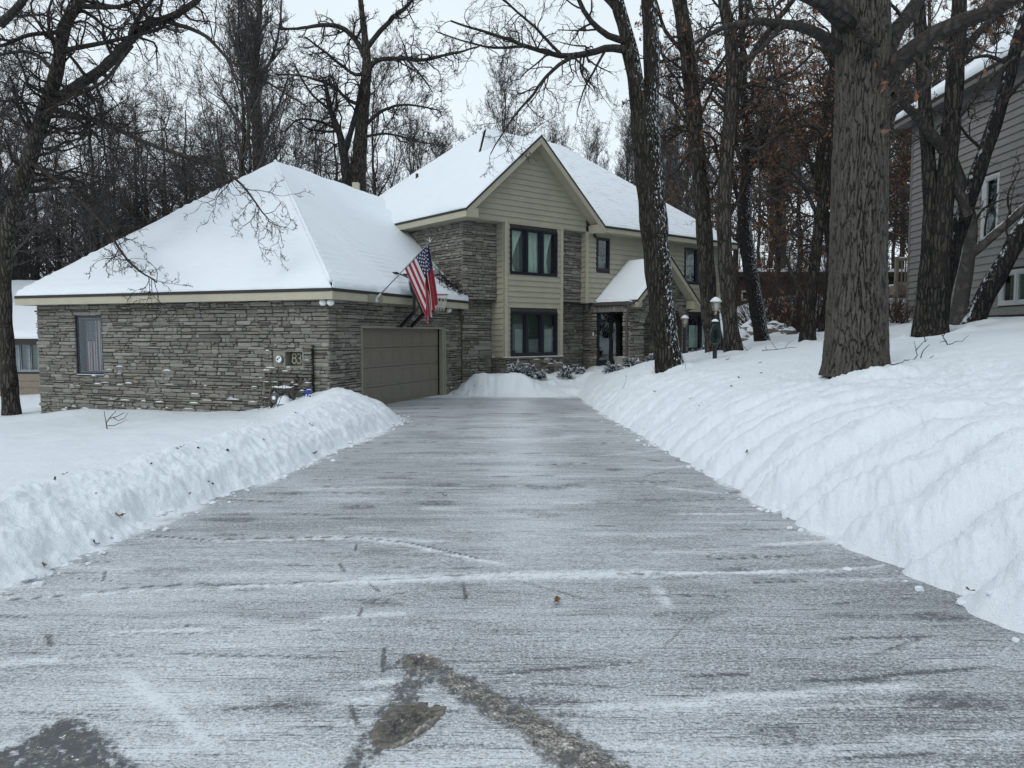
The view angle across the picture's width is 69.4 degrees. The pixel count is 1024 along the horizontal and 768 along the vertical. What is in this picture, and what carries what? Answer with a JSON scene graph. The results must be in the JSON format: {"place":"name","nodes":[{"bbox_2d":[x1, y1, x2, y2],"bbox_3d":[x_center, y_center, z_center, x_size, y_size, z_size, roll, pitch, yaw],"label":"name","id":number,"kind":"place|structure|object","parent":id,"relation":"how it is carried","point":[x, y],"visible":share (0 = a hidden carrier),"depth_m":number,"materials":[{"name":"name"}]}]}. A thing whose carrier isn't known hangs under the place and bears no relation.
{"place":"outdoors","nodes":[
{"label":"outdoors","id":0,"kind":"place"},
{"bbox_2d":[0,0,1021,278],"label":"sky","id":1,"kind":"structure","parent":0,"point":[476,80],"materials":[{"name":"white"}]},
{"bbox_2d":[0,394,1023,767],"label":"driveway","id":2,"kind":"structure","parent":0,"point":[692,618],"depth_m":3.99,"materials":[{"name":"asphalt"}]},
{"bbox_2d":[366,702,446,750],"bbox_3d":[-0.450,1.382,3.027,0.251,0.041,0.418,2,4,24],"label":"slush lump","id":3,"kind":"object","parent":2,"relation":"on","point":[420,718],"visible":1,"depth_m":3.01,"materials":[{"name":"snow"}]},
{"bbox_2d":[401,653,441,669],"bbox_3d":[-0.444,1.352,3.610,0.197,0.022,0.184,-1,4,-14],"label":"slush lump","id":4,"kind":"object","parent":2,"relation":"on","point":[431,659],"visible":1,"depth_m":3.60,"materials":[{"name":"snow"}]},
{"bbox_2d":[0,267,1023,632],"bbox_3d":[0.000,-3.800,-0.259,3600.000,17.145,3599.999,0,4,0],"label":"snow ground","id":5,"kind":"structure","parent":0,"point":[914,469],"depth_m":7.92,"materials":[{"name":"snow"}]},
{"bbox_2d":[0,280,39,395],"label":"tan house","id":6,"kind":"structure","parent":5,"relation":"on","point":[25,336],"depth_m":33.06,"materials":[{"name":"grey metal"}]},
{"bbox_2d":[15,345,39,371],"bbox_3d":[-21.739,-1.206,33.087,1.405,1.313,0.255,0,4,0],"label":"window","id":7,"kind":"structure","parent":6,"relation":"in","point":[27,358],"depth_m":33.02,"materials":[{"name":"grey glass"}]},
{"bbox_2d":[0,18,60,279],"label":"bare tree","id":8,"kind":"object","parent":5,"relation":"on","point":[8,92],"visible":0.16,"depth_m":47.65,"materials":[{"name":"brown plant"}]},
{"bbox_2d":[0,87,68,277],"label":"bare tree","id":9,"kind":"object","parent":5,"relation":"on","point":[35,194],"visible":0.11,"depth_m":57.91,"materials":[{"name":"brown plant"}]},
{"bbox_2d":[0,0,113,265],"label":"bare tree","id":10,"kind":"object","parent":5,"relation":"on","point":[9,172],"visible":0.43,"depth_m":35.01,"materials":[{"name":"brown plant"}]},
{"bbox_2d":[0,121,128,279],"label":"bare tree","id":11,"kind":"object","parent":5,"relation":"on","point":[35,265],"visible":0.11,"depth_m":53.02,"materials":[{"name":"brown plant"}]},
{"bbox_2d":[12,118,131,279],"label":"bare tree","id":12,"kind":"object","parent":5,"relation":"on","point":[57,241],"visible":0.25,"depth_m":45.99,"materials":[{"name":"brown plant"}]},
{"bbox_2d":[0,104,158,279],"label":"bare tree","id":13,"kind":"object","parent":5,"relation":"on","point":[51,266],"visible":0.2,"depth_m":44.17,"materials":[{"name":"brown plant"}]},
{"bbox_2d":[0,46,178,268],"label":"bare tree","id":14,"kind":"object","parent":5,"relation":"on","point":[96,236],"visible":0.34,"depth_m":36.79,"materials":[{"name":"brown plant"}]},
{"bbox_2d":[30,106,154,260],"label":"bare tree","id":15,"kind":"object","parent":5,"relation":"on","point":[68,181],"visible":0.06,"depth_m":54.20,"materials":[{"name":"grey plant"}]},
{"bbox_2d":[31,103,162,275],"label":"bare tree","id":16,"kind":"object","parent":5,"relation":"on","point":[107,224],"visible":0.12,"depth_m":49.07,"materials":[{"name":"grey plant"}]},
{"bbox_2d":[46,82,164,247],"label":"bare tree","id":17,"kind":"object","parent":5,"relation":"on","point":[108,138],"visible":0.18,"depth_m":47.18,"materials":[{"name":"grey plant"}]},
{"bbox_2d":[53,63,195,260],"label":"bare tree","id":18,"kind":"object","parent":5,"relation":"on","point":[119,184],"visible":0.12,"depth_m":54.23,"materials":[{"name":"grey plant"}]},
{"bbox_2d":[81,93,176,231],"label":"bare tree","id":19,"kind":"object","parent":5,"relation":"on","point":[136,125],"visible":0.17,"depth_m":53.24,"materials":[{"name":"grey plant"}]},
{"bbox_2d":[59,108,213,241],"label":"bare tree","id":20,"kind":"object","parent":5,"relation":"on","point":[146,202],"visible":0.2,"depth_m":44.62,"materials":[{"name":"grey plant"}]},
{"bbox_2d":[92,67,216,232],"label":"bare tree","id":21,"kind":"object","parent":5,"relation":"on","point":[155,139],"visible":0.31,"depth_m":50.02,"materials":[{"name":"grey plant"}]},
{"bbox_2d":[82,77,250,224],"bbox_3d":[-15.479,-8.255,39.720,13.112,17.317,11.412,1,4,13],"label":"bare tree","id":22,"kind":"object","parent":5,"relation":"on","point":[185,177],"visible":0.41,"depth_m":38.31,"materials":[{"name":"brown plant"}]},
{"bbox_2d":[0,0,333,415],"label":"oak tree","id":23,"kind":"object","parent":5,"relation":"on","point":[53,97],"visible":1,"depth_m":18.86,"materials":[{"name":"brown plant"}]},
{"bbox_2d":[52,55,299,241],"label":"bare tree","id":24,"kind":"object","parent":5,"relation":"on","point":[195,184],"visible":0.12,"depth_m":46.80,"materials":[{"name":"grey plant"}]},
{"bbox_2d":[89,83,277,241],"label":"bare tree","id":25,"kind":"object","parent":5,"relation":"on","point":[192,185],"visible":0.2,"depth_m":42.39,"materials":[{"name":"grey plant"}]},
{"bbox_2d":[139,52,290,214],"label":"bare tree","id":26,"kind":"object","parent":5,"relation":"on","point":[217,119],"visible":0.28,"depth_m":45.28,"materials":[{"name":"grey plant"}]},
{"bbox_2d":[159,0,312,186],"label":"bare tree","id":27,"kind":"object","parent":5,"relation":"on","point":[250,170],"visible":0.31,"depth_m":40.10,"materials":[{"name":"grey plant"}]},
{"bbox_2d":[169,0,331,190],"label":"bare tree","id":28,"kind":"object","parent":5,"relation":"on","point":[243,146],"visible":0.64,"depth_m":35.84,"materials":[{"name":"brown plant"}]},
{"bbox_2d":[210,0,293,170],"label":"poplar tree","id":29,"kind":"object","parent":5,"relation":"on","point":[255,123],"visible":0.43,"depth_m":40.74,"materials":[{"name":"brown plant"}]},
{"bbox_2d":[217,65,308,168],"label":"bare tree","id":30,"kind":"object","parent":5,"relation":"on","point":[270,126],"visible":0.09,"depth_m":43.48,"materials":[{"name":"grey plant"}]},
{"bbox_2d":[180,0,370,189],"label":"bare tree","id":31,"kind":"object","parent":5,"relation":"on","point":[234,123],"visible":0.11,"depth_m":47.20,"materials":[{"name":"brown plant"}]},
{"bbox_2d":[279,105,340,176],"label":"bare tree","id":32,"kind":"object","parent":5,"relation":"on","point":[300,150],"visible":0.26,"depth_m":46.25,"materials":[{"name":"grey plant"}]},
{"bbox_2d":[209,61,416,195],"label":"bare tree","id":33,"kind":"object","parent":5,"relation":"on","point":[309,165],"visible":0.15,"depth_m":40.75,"materials":[{"name":"grey plant"}]},
{"bbox_2d":[290,77,346,179],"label":"bare tree","id":34,"kind":"object","parent":5,"relation":"on","point":[320,115],"visible":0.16,"depth_m":59.86,"materials":[{"name":"grey plant"}]},
{"bbox_2d":[261,98,378,191],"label":"bare tree","id":35,"kind":"object","parent":5,"relation":"on","point":[320,142],"visible":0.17,"depth_m":54.37,"materials":[{"name":"grey plant"}]},
{"bbox_2d":[256,47,392,186],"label":"oak tree","id":36,"kind":"object","parent":5,"relation":"on","point":[343,145],"visible":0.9,"depth_m":33.65,"materials":[{"name":"brown plant"}]},
{"bbox_2d":[14,127,737,413],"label":"stone house","id":37,"kind":"structure","parent":5,"relation":"on","point":[542,256],"depth_m":21.14,"materials":[{"name":"grey stone"}]},
{"bbox_2d":[76,315,104,376],"bbox_3d":[-11.281,-1.048,20.252,1.030,1.644,0.680,1,4,21],"label":"window","id":38,"kind":"structure","parent":37,"relation":"in","point":[91,355],"depth_m":20.11,"materials":[{"name":"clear glass"}]},
{"bbox_2d":[270,386,297,407],"bbox_3d":[-5.364,0.355,17.252,0.779,0.611,0.340,2,5,31],"label":"gas meter","id":39,"kind":"object","parent":37,"relation":"attached to","point":[283,399],"visible":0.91,"depth_m":17.24,"materials":[{"name":"grey metal"}]},
{"bbox_2d":[362,328,439,403],"bbox_3d":[-3.157,-0.484,20.852,0.186,2.537,5.251,1,4,21],"label":"garage door","id":40,"kind":"structure","parent":37,"relation":"in","point":[399,365],"depth_m":20.69,"materials":[{"name":"paint"}]},
{"bbox_2d":[375,237,437,324],"bbox_3d":[-2.621,-2.503,18.240,1.604,2.143,0.259,1,4,15],"label":"house flag","id":41,"kind":"object","parent":37,"relation":"attached to","point":[418,268],"visible":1,"depth_m":18.10,"materials":[{"name":"multicoloured fabric"}]},
{"bbox_2d":[393,272,448,327],"bbox_3d":[-2.687,-2.353,20.277,1.086,1.610,2.171,-3,5,-37],"label":"basketball hoop","id":42,"kind":"object","parent":37,"relation":"attached to","point":[412,314],"visible":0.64,"depth_m":19.90,"materials":[{"name":"grey metal"}]},
{"bbox_2d":[432,263,466,296],"bbox_3d":[-2.175,-3.290,23.303,1.512,1.184,1.768,0,4,0],"label":"dead vine","id":43,"kind":"object","parent":37,"relation":"on","point":[447,283],"visible":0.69,"depth_m":23.34,"materials":[{"name":"brown plant"}]},
{"bbox_2d":[510,227,557,276],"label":"window","id":44,"kind":"structure","parent":37,"relation":"in","point":[530,249],"depth_m":25.12,"materials":[{"name":"clear glass"}]},
{"bbox_2d":[510,311,557,355],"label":"window","id":45,"kind":"structure","parent":37,"relation":"in","point":[530,335],"depth_m":25.35,"materials":[{"name":"clear glass"}]},
{"bbox_2d":[596,237,609,270],"bbox_3d":[3.111,-4.759,27.320,0.670,1.190,0.745,-3,5,-39],"label":"window","id":46,"kind":"structure","parent":37,"relation":"in","point":[603,244],"depth_m":27.25,"materials":[{"name":"clear glass"}]},
{"bbox_2d":[597,312,622,365],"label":"entry door","id":47,"kind":"structure","parent":37,"relation":"in","point":[609,324],"depth_m":28.48,"materials":[{"name":"black glass"}]},
{"bbox_2d":[684,247,698,283],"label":"window","id":48,"kind":"structure","parent":37,"relation":"in","point":[691,254],"depth_m":30.54,"materials":[{"name":"clear glass"}]},
{"bbox_2d":[687,314,704,349],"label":"window","id":49,"kind":"structure","parent":37,"relation":"in","point":[696,339],"depth_m":30.98,"materials":[{"name":"clear glass"}]},
{"bbox_2d":[259,0,495,191],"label":"oak tree","id":50,"kind":"object","parent":5,"relation":"on","point":[358,164],"visible":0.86,"depth_m":34.81,"materials":[{"name":"brown plant"}]},
{"bbox_2d":[336,16,433,196],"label":"bare tree","id":51,"kind":"object","parent":5,"relation":"on","point":[375,108],"visible":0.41,"depth_m":43.02,"materials":[{"name":"grey plant"}]},
{"bbox_2d":[374,118,436,188],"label":"bare tree","id":52,"kind":"object","parent":5,"relation":"on","point":[421,157],"visible":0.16,"depth_m":67.07,"materials":[{"name":"grey plant"}]},
{"bbox_2d":[377,93,448,192],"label":"bare tree","id":53,"kind":"object","parent":5,"relation":"on","point":[416,131],"visible":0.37,"depth_m":41.32,"materials":[{"name":"grey plant"}]},
{"bbox_2d":[414,112,459,171],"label":"bare tree","id":54,"kind":"object","parent":5,"relation":"on","point":[450,133],"visible":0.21,"depth_m":73.02,"materials":[{"name":"grey plant"}]},
{"bbox_2d":[24,163,908,279],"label":"wood","id":55,"kind":"object","parent":5,"relation":"on","point":[739,257],"visible":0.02,"depth_m":114.30,"materials":[{"name":"brown plant"}]},
{"bbox_2d":[463,84,546,134],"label":"bare tree","id":56,"kind":"object","parent":5,"relation":"on","point":[496,114],"visible":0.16,"depth_m":42.81,"materials":[{"name":"grey plant"}]},
{"bbox_2d":[466,32,569,135],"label":"bare tree","id":57,"kind":"object","parent":5,"relation":"on","point":[504,91],"visible":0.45,"depth_m":46.72,"materials":[{"name":"grey plant"}]},
{"bbox_2d":[411,0,683,372],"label":"oak tree","id":58,"kind":"object","parent":5,"relation":"on","point":[646,144],"visible":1,"depth_m":17.38,"materials":[{"name":"brown plant"}]},
{"bbox_2d":[539,108,601,162],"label":"bare tree","id":59,"kind":"object","parent":5,"relation":"on","point":[555,135],"visible":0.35,"depth_m":69.97,"materials":[{"name":"grey plant"}]},
{"bbox_2d":[573,110,620,175],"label":"bare tree","id":60,"kind":"object","parent":5,"relation":"on","point":[599,138],"visible":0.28,"depth_m":78.48,"materials":[{"name":"grey plant"}]},
{"bbox_2d":[563,123,630,177],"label":"bare tree","id":61,"kind":"object","parent":5,"relation":"on","point":[592,147],"visible":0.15,"depth_m":76.16,"materials":[{"name":"grey plant"}]},
{"bbox_2d":[604,88,635,184],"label":"bare tree","id":62,"kind":"object","parent":5,"relation":"on","point":[626,142],"visible":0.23,"depth_m":67.85,"materials":[{"name":"grey plant"}]},
{"bbox_2d":[623,100,714,224],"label":"bare tree","id":63,"kind":"object","parent":5,"relation":"on","point":[670,153],"visible":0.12,"depth_m":66.44,"materials":[{"name":"grey plant"}]},
{"bbox_2d":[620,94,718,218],"bbox_3d":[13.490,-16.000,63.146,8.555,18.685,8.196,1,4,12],"label":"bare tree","id":64,"kind":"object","parent":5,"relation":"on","point":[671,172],"visible":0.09,"depth_m":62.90,"materials":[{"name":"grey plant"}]},
{"bbox_2d":[628,31,710,206],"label":"bare tree","id":65,"kind":"object","parent":5,"relation":"on","point":[667,86],"visible":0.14,"depth_m":68.36,"materials":[{"name":"grey plant"}]},
{"bbox_2d":[659,7,735,220],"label":"bare tree","id":66,"kind":"object","parent":5,"relation":"on","point":[684,202],"visible":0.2,"depth_m":55.09,"materials":[{"name":"grey plant"}]},
{"bbox_2d":[621,0,783,352],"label":"oak tree","id":67,"kind":"object","parent":5,"relation":"on","point":[701,186],"visible":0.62,"depth_m":20.47,"materials":[{"name":"brown plant"}]},
{"bbox_2d":[710,297,721,358],"bbox_3d":[5.069,-1.138,18.465,0.300,2.062,0.300,0,4,0],"label":"lamp post","id":68,"kind":"object","parent":5,"relation":"on","point":[715,300],"visible":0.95,"depth_m":18.40,"materials":[{"name":"metal"}]},
{"bbox_2d":[709,319,720,346],"bbox_3d":[5.005,-1.261,18.261,0.298,0.684,0.214,0,4,0],"label":"wreath","id":69,"kind":"object","parent":68,"relation":"hanging from","point":[714,325],"visible":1,"depth_m":18.21,"materials":[{"name":"plant"}]},
{"bbox_2d":[661,26,814,304],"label":"leafy oak","id":70,"kind":"object","parent":5,"relation":"on","point":[735,251],"visible":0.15,"depth_m":41.15,"materials":[{"name":"brown plant"}]},
{"bbox_2d":[711,66,783,266],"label":"bare tree","id":71,"kind":"object","parent":5,"relation":"on","point":[759,231],"visible":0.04,"depth_m":57.28,"materials":[{"name":"brown plant"}]},
{"bbox_2d":[661,0,834,352],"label":"oak tree","id":72,"kind":"object","parent":5,"relation":"on","point":[735,85],"visible":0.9,"depth_m":19.47,"materials":[{"name":"brown plant"}]},
{"bbox_2d":[689,53,810,267],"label":"bare tree","id":73,"kind":"object","parent":5,"relation":"on","point":[765,234],"visible":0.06,"depth_m":60.23,"materials":[{"name":"brown plant"}]},
{"bbox_2d":[683,0,834,340],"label":"oak tree","id":74,"kind":"object","parent":5,"relation":"on","point":[753,289],"visible":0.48,"depth_m":23.53,"materials":[{"name":"brown plant"}]},
{"bbox_2d":[720,249,805,327],"bbox_3d":[10.772,-3.846,32.326,4.271,4.755,3.623,3,5,37],"label":"bare bush","id":75,"kind":"object","parent":5,"relation":"on","point":[762,296],"visible":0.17,"depth_m":32.14,"materials":[{"name":"plant"}]},
{"bbox_2d":[703,2,823,294],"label":"bare tree","id":76,"kind":"object","parent":5,"relation":"on","point":[771,213],"visible":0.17,"depth_m":41.83,"materials":[{"name":"brown plant"}]},
{"bbox_2d":[716,210,824,331],"bbox_3d":[10.264,-3.840,28.544,5.630,5.110,5.446,3,5,36],"label":"bare bush","id":77,"kind":"object","parent":5,"relation":"on","point":[784,300],"visible":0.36,"depth_m":28.41,"materials":[{"name":"plant"}]},
{"bbox_2d":[718,252,825,330],"bbox_3d":[10.236,-3.365,29.593,5.186,4.867,5.362,3,5,42],"label":"bare bush","id":78,"kind":"object","parent":5,"relation":"on","point":[768,308],"visible":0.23,"depth_m":29.33,"materials":[{"name":"plant"}]},
{"bbox_2d":[721,0,825,268],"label":"bare tree","id":79,"kind":"object","parent":5,"relation":"on","point":[783,262],"visible":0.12,"depth_m":54.65,"materials":[{"name":"brown plant"}]},
{"bbox_2d":[719,102,829,303],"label":"leafy oak","id":80,"kind":"object","parent":5,"relation":"on","point":[775,253],"visible":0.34,"depth_m":38.42,"materials":[{"name":"brown plant"}]},
{"bbox_2d":[733,230,825,327],"bbox_3d":[12.256,-4.158,30.490,5.705,5.354,5.899,-4,5,-44],"label":"bare bush","id":81,"kind":"object","parent":5,"relation":"on","point":[802,277],"visible":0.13,"depth_m":30.79,"materials":[{"name":"plant"}]},
{"bbox_2d":[759,228,824,322],"bbox_3d":[12.582,-4.370,32.654,3.623,4.755,4.271,3,5,41],"label":"bare bush","id":82,"kind":"object","parent":5,"relation":"on","point":[792,286],"visible":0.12,"depth_m":32.70,"materials":[{"name":"plant"}]},
{"bbox_2d":[772,251,825,328],"bbox_3d":[11.683,-3.436,28.471,3.020,3.962,3.559,-3,5,-34],"label":"bare bush","id":83,"kind":"object","parent":5,"relation":"on","point":[818,304],"visible":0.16,"depth_m":28.75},
{"bbox_2d":[709,11,911,310],"bbox_3d":[13.823,-10.322,36.555,8.406,14.619,10.501,-1,4,-13],"label":"leafy oak","id":84,"kind":"object","parent":5,"relation":"on","point":[799,214],"visible":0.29,"depth_m":35.73,"materials":[{"name":"brown plant"}]},
{"bbox_2d":[720,268,906,311],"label":"brown house","id":85,"kind":"structure","parent":5,"relation":"on","point":[890,276],"depth_m":45.64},
{"bbox_2d":[745,24,889,341],"bbox_3d":[8.606,-5.783,20.347,4.138,9.467,3.288,0,4,0],"label":"oak tree","id":86,"kind":"object","parent":5,"relation":"on","point":[807,326],"visible":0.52,"depth_m":20.69,"materials":[{"name":"brown plant"}]},
{"bbox_2d":[756,3,892,331],"bbox_3d":[10.147,-7.236,24.473,3.792,12.305,3.819,0,4,0],"label":"oak tree","id":87,"kind":"object","parent":5,"relation":"on","point":[816,168],"visible":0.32,"depth_m":24.54,"materials":[{"name":"brown plant"}]},
{"bbox_2d":[731,19,944,256],"bbox_3d":[15.386,-11.749,38.338,9.607,15.988,9.451,-2,4,-23],"label":"bare tree","id":88,"kind":"object","parent":5,"relation":"on","point":[789,201],"visible":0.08,"depth_m":38.75,"materials":[{"name":"brown plant"}]},
{"bbox_2d":[769,105,911,272],"bbox_3d":[13.667,-7.319,31.426,5.393,9.933,5.753,1,4,16],"label":"leafy oak","id":89,"kind":"object","parent":5,"relation":"on","point":[781,210],"visible":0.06,"depth_m":30.50,"materials":[{"name":"brown plant"}]},
{"bbox_2d":[682,0,1023,376],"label":"oak tree","id":90,"kind":"object","parent":5,"relation":"on","point":[872,64],"visible":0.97,"depth_m":9.93,"materials":[{"name":"brown plant"}]},
{"bbox_2d":[801,70,911,267],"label":"leafy oak","id":91,"kind":"object","parent":5,"relation":"on","point":[897,213],"visible":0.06,"depth_m":41.58,"materials":[{"name":"brown plant"}]},
{"bbox_2d":[752,6,978,259],"bbox_3d":[16.631,-10.073,34.417,10.853,14.333,9.446,-2,4,-29],"label":"bare tree","id":92,"kind":"object","parent":5,"relation":"on","point":[811,186],"visible":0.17,"depth_m":33.53,"materials":[{"name":"brown plant"}]},
{"bbox_2d":[775,0,1007,263],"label":"leafy oak","id":93,"kind":"object","parent":5,"relation":"on","point":[906,228],"visible":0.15,"depth_m":33.64,"materials":[{"name":"brown plant"}]},
{"bbox_2d":[889,257,907,319],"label":"wooden deck","id":94,"kind":"structure","parent":5,"relation":"on","point":[894,287],"depth_m":26.00,"materials":[{"name":"brown wood"}]},
{"bbox_2d":[889,280,914,322],"bbox_3d":[12.437,-2.584,23.995,1.908,1.534,1.544,-2,4,-29],"label":"bare bush","id":95,"kind":"object","parent":5,"relation":"on","point":[896,309],"visible":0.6,"depth_m":23.86,"materials":[{"name":"plant"}]},
{"bbox_2d":[890,30,915,268],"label":"bare tree","id":96,"kind":"object","parent":5,"relation":"on","point":[903,240],"visible":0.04,"depth_m":46.11,"materials":[{"name":"brown plant"}]},
{"bbox_2d":[890,291,915,325],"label":"bare bush","id":97,"kind":"object","parent":5,"relation":"on","point":[901,320],"visible":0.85,"depth_m":23.40,"materials":[{"name":"plant"}]},
{"bbox_2d":[792,9,1015,239],"bbox_3d":[20.595,-13.759,40.756,11.042,18.375,10.862,2,4,27],"label":"bare tree","id":98,"kind":"object","parent":5,"relation":"on","point":[893,167],"visible":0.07,"depth_m":39.80,"materials":[{"name":"brown plant"}]},
{"bbox_2d":[889,0,976,202],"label":"bare tree","id":99,"kind":"object","parent":5,"relation":"on","point":[927,10],"visible":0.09,"depth_m":36.50,"materials":[{"name":"brown plant"}]},
{"bbox_2d":[889,0,1022,214],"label":"leafy oak","id":100,"kind":"object","parent":5,"relation":"on","point":[991,40],"visible":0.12,"depth_m":33.05,"materials":[{"name":"brown plant"}]},
{"bbox_2d":[890,0,1023,337],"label":"oak tree","id":101,"kind":"object","parent":5,"relation":"on","point":[942,190],"visible":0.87,"depth_m":16.62,"materials":[{"name":"brown plant"}]},
{"bbox_2d":[893,31,1023,318],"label":"grey house","id":102,"kind":"structure","parent":5,"relation":"on","point":[1009,300],"depth_m":20.48,"materials":[{"name":"wood"}]},
{"bbox_2d":[980,172,999,239],"bbox_3d":[13.465,-4.833,20.305,0.755,1.780,0.763,0,4,0],"label":"window","id":103,"kind":"structure","parent":102,"relation":"in","point":[990,187],"depth_m":20.55,"materials":[{"name":"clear glass"}]},
{"bbox_2d":[998,268,1023,305],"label":"window","id":104,"kind":"structure","parent":102,"relation":"in","point":[1012,291],"depth_m":19.38,"materials":[{"name":"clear glass"}]},
{"bbox_2d":[932,3,1023,318],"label":"oak tree","id":105,"kind":"object","parent":5,"relation":"on","point":[979,168],"visible":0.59,"depth_m":17.14,"materials":[{"name":"brown plant"}]},
{"bbox_2d":[944,40,1023,324],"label":"maple tree","id":106,"kind":"object","parent":5,"relation":"on","point":[973,248],"visible":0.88,"depth_m":18.18,"materials":[{"name":"brown plant"}]},
{"bbox_2d":[960,199,1023,324],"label":"oak tree","id":107,"kind":"object","parent":5,"relation":"on","point":[990,286],"visible":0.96,"depth_m":17.85,"materials":[{"name":"brown plant"}]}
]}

